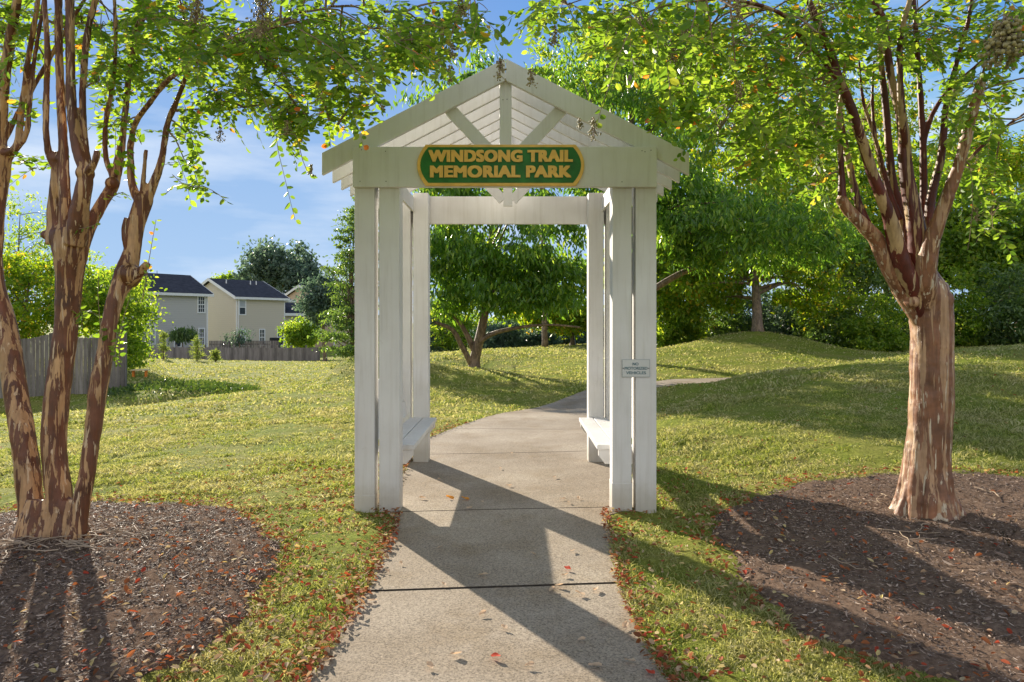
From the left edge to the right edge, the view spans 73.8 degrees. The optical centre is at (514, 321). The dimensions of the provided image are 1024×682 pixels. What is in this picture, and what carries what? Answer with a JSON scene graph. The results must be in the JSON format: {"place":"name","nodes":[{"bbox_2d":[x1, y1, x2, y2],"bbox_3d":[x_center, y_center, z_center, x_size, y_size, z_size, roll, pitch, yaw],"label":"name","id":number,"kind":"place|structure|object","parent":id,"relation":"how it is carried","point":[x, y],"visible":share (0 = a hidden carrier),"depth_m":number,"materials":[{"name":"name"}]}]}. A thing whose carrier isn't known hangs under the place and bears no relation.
{"place":"outdoors","nodes":[
{"label":"outdoors","id":0,"kind":"place"},
{"bbox_2d":[0,324,1023,681],"bbox_3d":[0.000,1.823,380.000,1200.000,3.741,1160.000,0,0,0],"label":"ground","id":1,"kind":"structure","parent":0,"point":[876,456],"depth_m":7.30,"materials":[{"name":"plant"}]},
{"bbox_2d":[3,245,107,372],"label":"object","id":2,"kind":"object","parent":1,"relation":"on","point":[22,273],"visible":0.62,"depth_m":26.21,"materials":[{"name":"green plant"}]},
{"bbox_2d":[3,189,107,291],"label":"lacy tree","id":3,"kind":"object","parent":1,"relation":"on","point":[27,234],"visible":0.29,"depth_m":33.89,"materials":[{"name":"green plant"}]},
{"bbox_2d":[0,332,126,397],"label":"board fence","id":4,"kind":"object","parent":1,"relation":"on","point":[82,374],"visible":0.3,"depth_m":21.07,"materials":[{"name":"grey wood"}]},
{"bbox_2d":[30,261,173,370],"bbox_3d":[-17.989,-0.302,29.723,5.798,5.066,5.521,0,0,0],"label":"bush","id":5,"kind":"object","parent":1,"relation":"on","point":[138,348],"visible":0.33,"depth_m":29.47,"materials":[{"name":"green plant"}]},
{"bbox_2d":[130,369,149,376],"bbox_3d":[-14.934,2.068,27.200,0.600,0.300,0.400,0,0,0],"label":"bench","id":6,"kind":"object","parent":1,"relation":"on","point":[134,370],"visible":1,"depth_m":27.11,"materials":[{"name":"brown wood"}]},
{"bbox_2d":[0,500,283,681],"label":"mulch bed","id":7,"kind":"object","parent":1,"relation":"on","point":[112,615],"visible":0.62,"depth_m":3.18,"materials":[{"name":"brown wood"}]},
{"bbox_2d":[0,537,40,542],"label":"twig","id":8,"kind":"object","parent":7,"relation":"on","point":[17,542],"visible":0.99,"depth_m":3.83,"materials":[{"name":"wood"}]},
{"bbox_2d":[0,535,67,547],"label":"twig","id":9,"kind":"object","parent":7,"relation":"on","point":[30,541],"visible":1,"depth_m":3.84,"materials":[{"name":"brown wood"}]},
{"bbox_2d":[25,543,58,550],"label":"twig","id":10,"kind":"object","parent":7,"relation":"on","point":[40,550],"visible":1,"depth_m":3.69,"materials":[{"name":"wood"}]},
{"bbox_2d":[65,537,113,550],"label":"twig","id":11,"kind":"object","parent":7,"relation":"on","point":[93,544],"visible":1,"depth_m":3.81,"materials":[{"name":"wood"}]},
{"bbox_2d":[69,534,115,541],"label":"twig","id":12,"kind":"object","parent":7,"relation":"on","point":[91,539],"visible":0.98,"depth_m":3.90,"materials":[{"name":"wood"}]},
{"bbox_2d":[84,543,137,548],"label":"twig","id":13,"kind":"object","parent":7,"relation":"on","point":[111,547],"visible":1,"depth_m":3.73,"materials":[{"name":"wood"}]},
{"bbox_2d":[102,538,138,542],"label":"twig","id":14,"kind":"object","parent":7,"relation":"on","point":[120,540],"visible":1,"depth_m":3.88,"materials":[{"name":"wood"}]},
{"bbox_2d":[118,530,148,539],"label":"twig","id":15,"kind":"object","parent":7,"relation":"on","point":[132,534],"visible":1,"depth_m":4.00,"materials":[{"name":"wood"}]},
{"bbox_2d":[119,530,158,533],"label":"twig","id":16,"kind":"object","parent":7,"relation":"on","point":[139,533],"visible":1,"depth_m":4.03,"materials":[{"name":"wood"}]},
{"bbox_2d":[0,0,509,540],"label":"crape myrtle tree","id":17,"kind":"object","parent":7,"relation":"on","point":[72,222],"visible":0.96,"depth_m":4.04,"materials":[{"name":"green plant"}]},
{"bbox_2d":[88,270,213,356],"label":"house","id":18,"kind":"structure","parent":1,"relation":"on","point":[185,301],"depth_m":59.07,"materials":[{"name":"grey"}]},
{"bbox_2d":[150,325,155,344],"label":"window","id":19,"kind":"structure","parent":18,"relation":"in","point":[152,338],"depth_m":56.84,"materials":[{"name":"white glass"}]},
{"bbox_2d":[197,296,205,312],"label":"window","id":20,"kind":"structure","parent":18,"relation":"in","point":[201,300],"depth_m":60.33,"materials":[{"name":"white glass"}]},
{"bbox_2d":[198,328,204,346],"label":"window","id":21,"kind":"structure","parent":18,"relation":"in","point":[202,338],"depth_m":60.33,"materials":[{"name":"white glass"}]},
{"bbox_2d":[157,330,171,358],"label":"young pine","id":22,"kind":"object","parent":1,"relation":"on","point":[164,335],"visible":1,"depth_m":42.95,"materials":[{"name":"green plant"}]},
{"bbox_2d":[106,376,260,403],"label":"weeds","id":23,"kind":"object","parent":1,"relation":"on","point":[167,383],"visible":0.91,"depth_m":20.32,"materials":[{"name":"green plant"}]},
{"bbox_2d":[166,326,202,346],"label":"weeping bush","id":24,"kind":"object","parent":1,"relation":"on","point":[180,335],"visible":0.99,"depth_m":55.47,"materials":[{"name":"green plant"}]},
{"bbox_2d":[188,336,204,360],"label":"young pine","id":25,"kind":"object","parent":1,"relation":"on","point":[198,355],"visible":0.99,"depth_m":42.91,"materials":[{"name":"green plant"}]},
{"bbox_2d":[208,348,221,361],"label":"young pine","id":26,"kind":"object","parent":1,"relation":"on","point":[215,355],"visible":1,"depth_m":42.92,"materials":[{"name":"green plant"}]},
{"bbox_2d":[133,345,319,360],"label":"picket fence","id":27,"kind":"object","parent":1,"relation":"on","point":[262,353],"visible":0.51,"depth_m":52.00,"materials":[{"name":"grey wood"}]},
{"bbox_2d":[211,270,242,279],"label":"tree","id":28,"kind":"object","parent":1,"relation":"on","point":[227,276],"visible":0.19,"depth_m":108.61,"materials":[{"name":"green plant"}]},
{"bbox_2d":[220,326,255,347],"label":"garden tree","id":29,"kind":"object","parent":1,"relation":"on","point":[240,339],"visible":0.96,"depth_m":56.88,"materials":[{"name":"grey plant"}]},
{"bbox_2d":[209,341,278,347],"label":"picket fence","id":30,"kind":"object","parent":1,"relation":"on","point":[255,344],"visible":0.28,"depth_m":58.00,"materials":[{"name":"white wood"}]},
{"bbox_2d":[201,278,305,347],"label":"house","id":31,"kind":"structure","parent":1,"relation":"on","point":[261,309],"depth_m":70.22,"materials":[{"name":"beige"}]},
{"bbox_2d":[239,299,245,314],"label":"window","id":32,"kind":"structure","parent":31,"relation":"in","point":[242,302],"depth_m":68.51,"materials":[{"name":"white glass"}]},
{"bbox_2d":[259,329,264,345],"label":"window","id":33,"kind":"structure","parent":31,"relation":"in","point":[261,331],"depth_m":70.27,"materials":[{"name":"white glass"}]},
{"bbox_2d":[270,338,280,347],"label":"grill cabinet","id":34,"kind":"object","parent":1,"relation":"on","point":[275,339],"visible":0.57,"depth_m":60.50,"materials":[{"name":"black metal"}]},
{"bbox_2d":[231,234,329,293],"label":"tree","id":35,"kind":"object","parent":1,"relation":"on","point":[278,270],"visible":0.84,"depth_m":89.06,"materials":[{"name":"green plant"}]},
{"bbox_2d":[275,314,329,347],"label":"round bush","id":36,"kind":"object","parent":1,"relation":"on","point":[297,332],"visible":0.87,"depth_m":54.11,"materials":[{"name":"green plant"}]},
{"bbox_2d":[291,270,353,360],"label":"evergreen tree","id":37,"kind":"object","parent":1,"relation":"on","point":[314,300],"visible":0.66,"depth_m":47.03,"materials":[{"name":"green plant"}]},
{"bbox_2d":[284,285,378,346],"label":"house","id":38,"kind":"structure","parent":1,"relation":"on","point":[291,293],"depth_m":81.91,"materials":[{"name":"beige"}]},
{"bbox_2d":[307,190,378,360],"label":"evergreen tree","id":39,"kind":"object","parent":1,"relation":"on","point":[347,309],"visible":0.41,"depth_m":18.99,"materials":[{"name":"green plant"}]},
{"bbox_2d":[430,294,464,352],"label":"shrub","id":40,"kind":"object","parent":1,"relation":"on","point":[437,348],"visible":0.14,"depth_m":45.07,"materials":[{"name":"green plant"}]},
{"bbox_2d":[430,297,500,351],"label":"shrub","id":41,"kind":"object","parent":1,"relation":"on","point":[449,339],"visible":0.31,"depth_m":42.78,"materials":[{"name":"green plant"}]},
{"bbox_2d":[386,47,600,367],"bbox_3d":[-0.497,-2.756,17.395,5.699,8.364,5.906,0,0,-36],"label":"shade tree","id":42,"kind":"object","parent":1,"relation":"on","point":[528,276],"visible":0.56,"depth_m":16.31,"materials":[{"name":"green plant"}]},
{"bbox_2d":[467,316,528,348],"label":"shrub","id":43,"kind":"object","parent":1,"relation":"on","point":[511,339],"visible":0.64,"depth_m":39.13,"materials":[{"name":"green plant"}]},
{"bbox_2d":[322,59,688,513],"bbox_3d":[-0.067,-0.230,5.751,2.606,3.260,1.930,0,0,0],"label":"pergola","id":44,"kind":"object","parent":1,"relation":"on","point":[631,171],"visible":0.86,"depth_m":4.83,"materials":[{"name":"white paint"}]},
{"bbox_2d":[417,145,583,185],"bbox_3d":[-0.100,-1.091,4.769,1.168,0.288,0.034,0,0,0],"label":"park sign","id":45,"kind":"object","parent":44,"relation":"attached to","point":[500,165],"visible":1,"depth_m":4.76,"materials":[{"name":"green wood"}]},
{"bbox_2d":[622,359,649,376],"bbox_3d":[0.855,0.332,4.821,0.198,0.127,0.008,0,0,0],"label":"notice plate","id":46,"kind":"object","parent":44,"relation":"attached to","point":[635,367],"visible":1,"depth_m":4.82,"materials":[{"name":"white metal"}]},
{"bbox_2d":[0,347,1023,681],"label":"leaf litter","id":47,"kind":"object","parent":1,"relation":"on","point":[386,539],"visible":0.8,"depth_m":3.29,"materials":[{"name":"brown plant"}]},
{"bbox_2d":[496,281,586,344],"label":"yellow green tree","id":48,"kind":"object","parent":1,"relation":"on","point":[581,322],"visible":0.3,"depth_m":36.77,"materials":[{"name":"green plant"}]},
{"bbox_2d":[517,327,569,346],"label":"shrub","id":49,"kind":"object","parent":1,"relation":"on","point":[533,338],"visible":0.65,"depth_m":41.07,"materials":[{"name":"green plant"}]},
{"bbox_2d":[522,35,584,346],"bbox_3d":[1.380,-6.262,34.065,5.310,15.629,5.486,0,0,28],"label":"woodland tree","id":50,"kind":"object","parent":1,"relation":"on","point":[542,55],"visible":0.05,"depth_m":33.43,"materials":[{"name":"green plant"}]},
{"bbox_2d":[555,328,586,344],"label":"shrub","id":51,"kind":"object","parent":1,"relation":"on","point":[578,341],"visible":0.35,"depth_m":42.47,"materials":[{"name":"green plant"}]},
{"bbox_2d":[560,8,725,125],"bbox_3d":[5.755,-6.191,30.252,8.647,15.428,6.692,0,0,0],"label":"woodland tree","id":52,"kind":"object","parent":1,"relation":"on","point":[597,82],"visible":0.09,"depth_m":28.85,"materials":[{"name":"green plant"}]},
{"bbox_2d":[656,302,716,347],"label":"shrub","id":53,"kind":"object","parent":1,"relation":"on","point":[666,334],"visible":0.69,"depth_m":26.22,"materials":[{"name":"green plant"}]},
{"bbox_2d":[656,245,734,318],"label":"woodland tree","id":54,"kind":"object","parent":1,"relation":"on","point":[658,271],"visible":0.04,"depth_m":26.69,"materials":[{"name":"green plant"}]},
{"bbox_2d":[537,0,873,291],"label":"shade tree","id":55,"kind":"object","parent":1,"relation":"on","point":[701,221],"visible":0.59,"depth_m":16.67,"materials":[{"name":"green plant"}]},
{"bbox_2d":[682,269,745,322],"bbox_3d":[8.899,-1.533,32.798,5.263,6.057,5.291,0,0,0],"label":"shrub","id":56,"kind":"object","parent":1,"relation":"on","point":[717,297],"visible":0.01,"depth_m":32.07,"materials":[{"name":"green plant"}]},
{"bbox_2d":[684,305,751,338],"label":"shrub","id":57,"kind":"object","parent":1,"relation":"on","point":[723,328],"visible":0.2,"depth_m":27.99,"materials":[{"name":"green plant"}]},
{"bbox_2d":[705,288,781,331],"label":"shrub","id":58,"kind":"object","parent":1,"relation":"on","point":[764,295],"visible":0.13,"depth_m":29.51,"materials":[{"name":"green plant"}]},
{"bbox_2d":[675,43,828,328],"bbox_3d":[9.700,-5.299,30.312,7.665,13.574,7.353,0,0,0],"label":"woodland tree","id":59,"kind":"object","parent":1,"relation":"on","point":[719,164],"visible":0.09,"depth_m":28.93,"materials":[{"name":"green plant"}]},
{"bbox_2d":[656,167,879,331],"bbox_3d":[8.907,-2.431,25.207,8.444,6.036,7.568,0,0,0],"label":"yellow green tree","id":60,"kind":"object","parent":1,"relation":"on","point":[821,290],"visible":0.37,"depth_m":25.03,"materials":[{"name":"green plant"}]},
{"bbox_2d":[742,264,853,329],"bbox_3d":[13.550,-0.870,32.836,5.012,4.589,5.178,0,0,-36],"label":"shrub","id":61,"kind":"object","parent":1,"relation":"on","point":[781,290],"visible":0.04,"depth_m":32.59,"materials":[{"name":"green plant"}]},
{"bbox_2d":[762,299,834,337],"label":"shrub","id":62,"kind":"object","parent":1,"relation":"on","point":[786,315],"visible":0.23,"depth_m":27.32,"materials":[{"name":"green plant"}]},
{"bbox_2d":[733,109,896,278],"bbox_3d":[13.565,-3.922,30.075,7.473,11.030,6.889,0,0,0],"label":"woodland tree","id":63,"kind":"object","parent":1,"relation":"on","point":[864,180],"visible":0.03,"depth_m":28.91,"materials":[{"name":"green plant"}]},
{"bbox_2d":[785,299,875,348],"bbox_3d":[11.865,0.208,25.913,3.338,2.134,3.435,0,0,0],"label":"shrub","id":64,"kind":"object","parent":1,"relation":"on","point":[811,333],"visible":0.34,"depth_m":25.42,"materials":[{"name":"green plant"}]},
{"bbox_2d":[793,245,899,322],"bbox_3d":[14.567,-1.137,29.013,5.790,5.008,4.636,0,0,-32],"label":"shrub","id":65,"kind":"object","parent":1,"relation":"on","point":[872,282],"visible":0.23,"depth_m":27.82,"materials":[{"name":"green plant"}]},
{"bbox_2d":[782,54,940,155],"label":"woodland tree","id":66,"kind":"object","parent":1,"relation":"on","point":[879,117],"visible":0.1,"depth_m":36.30,"materials":[{"name":"green plant"}]},
{"bbox_2d":[708,469,1023,681],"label":"mulch bed","id":67,"kind":"object","parent":1,"relation":"on","point":[917,617],"visible":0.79,"depth_m":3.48,"materials":[{"name":"brown wood"}]},
{"bbox_2d":[488,0,1023,521],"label":"crape myrtle tree","id":68,"kind":"object","parent":67,"relation":"on","point":[906,252],"visible":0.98,"depth_m":4.21,"materials":[{"name":"green plant"}]},
{"bbox_2d":[828,555,859,568],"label":"twig","id":69,"kind":"object","parent":67,"relation":"on","point":[844,562],"visible":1,"depth_m":3.58,"materials":[{"name":"wood"}]},
{"bbox_2d":[895,531,915,548],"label":"twig","id":70,"kind":"object","parent":67,"relation":"on","point":[906,539],"visible":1,"depth_m":3.89,"materials":[{"name":"beige wood"}]},
{"bbox_2d":[879,529,940,532],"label":"twig","id":71,"kind":"object","parent":67,"relation":"on","point":[906,531],"visible":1,"depth_m":4.04,"materials":[{"name":"brown wood"}]},
{"bbox_2d":[902,535,937,541],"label":"twig","id":72,"kind":"object","parent":67,"relation":"on","point":[918,538],"visible":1,"depth_m":3.91,"materials":[{"name":"wood"}]},
{"bbox_2d":[825,288,909,351],"bbox_3d":[13.010,0.035,24.946,3.338,2.500,3.457,0,0,0],"label":"shrub","id":73,"kind":"object","parent":1,"relation":"on","point":[872,338],"visible":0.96,"depth_m":24.29,"materials":[{"name":"green plant"}]},
{"bbox_2d":[829,138,968,310],"bbox_3d":[16.959,-3.609,30.988,7.069,9.792,6.657,0,0,23],"label":"woodland tree","id":74,"kind":"object","parent":1,"relation":"on","point":[915,158],"visible":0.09,"depth_m":29.58,"materials":[{"name":"green plant"}]},
{"bbox_2d":[882,298,960,346],"bbox_3d":[15.524,-0.127,25.865,3.070,2.582,2.966,0,0,30],"label":"shrub","id":75,"kind":"object","parent":1,"relation":"on","point":[904,328],"visible":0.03,"depth_m":25.93,"materials":[{"name":"green plant"}]},
{"bbox_2d":[870,157,1014,292],"bbox_3d":[18.830,-3.051,30.008,6.987,8.434,5.645,0,0,0],"label":"woodland tree","id":76,"kind":"object","parent":1,"relation":"on","point":[954,233],"visible":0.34,"depth_m":28.40,"materials":[{"name":"green plant"}]},
{"bbox_2d":[916,124,1023,203],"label":"woodland tree","id":77,"kind":"object","parent":1,"relation":"on","point":[1015,162],"visible":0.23,"depth_m":36.00,"materials":[{"name":"green plant"}]},
{"bbox_2d":[939,262,1015,346],"bbox_3d":[16.351,-0.618,24.918,3.665,3.490,3.439,0,0,0],"label":"shrub","id":78,"kind":"object","parent":1,"relation":"on","point":[962,314],"visible":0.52,"depth_m":23.95,"materials":[{"name":"green plant"}]},
{"bbox_2d":[946,189,1023,335],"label":"woodland tree","id":79,"kind":"object","parent":1,"relation":"on","point":[991,248],"visible":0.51,"depth_m":27.23,"materials":[{"name":"green plant"}]},
{"bbox_2d":[957,261,1023,345],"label":"shrub","id":80,"kind":"object","parent":1,"relation":"on","point":[1014,311],"visible":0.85,"depth_m":23.48,"materials":[{"name":"green plant"}]},
{"bbox_2d":[1009,167,1023,258],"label":"woodland tree","id":81,"kind":"object","parent":1,"relation":"on","point":[1023,213],"visible":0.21,"depth_m":27.65,"materials":[{"name":"green plant"}]},
{"bbox_2d":[0,0,1023,323],"label":"sky","id":82,"kind":"structure","parent":0,"point":[200,242],"materials":[{"name":"blue"}]},
{"bbox_2d":[306,377,732,681],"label":"path","id":83,"kind":"structure","parent":0,"point":[411,620],"depth_m":3.66,"materials":[{"name":"concrete"}]},
{"bbox_2d":[427,661,432,668],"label":"fallen leaf","id":84,"kind":"object","parent":83,"relation":"on","point":[430,664],"visible":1,"depth_m":2.65,"materials":[{"name":"beige plant"}]},
{"bbox_2d":[588,662,601,665],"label":"fallen leaf","id":85,"kind":"object","parent":83,"relation":"on","point":[597,663],"visible":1,"depth_m":2.65,"materials":[{"name":"beige plant"}]},
{"bbox_2d":[598,617,607,623],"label":"fallen leaf","id":86,"kind":"object","parent":83,"relation":"on","point":[603,620],"visible":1,"depth_m":3.04,"materials":[{"name":"beige plant"}]},
{"bbox_2d":[622,620,628,627],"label":"fallen leaf","id":87,"kind":"object","parent":83,"relation":"on","point":[625,624],"visible":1,"depth_m":3.00,"materials":[{"name":"beige plant"}]},
{"bbox_2d":[645,669,654,673],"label":"fallen leaf","id":88,"kind":"object","parent":83,"relation":"on","point":[650,671],"visible":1,"depth_m":2.59,"materials":[{"name":"red plant"}]}
]}

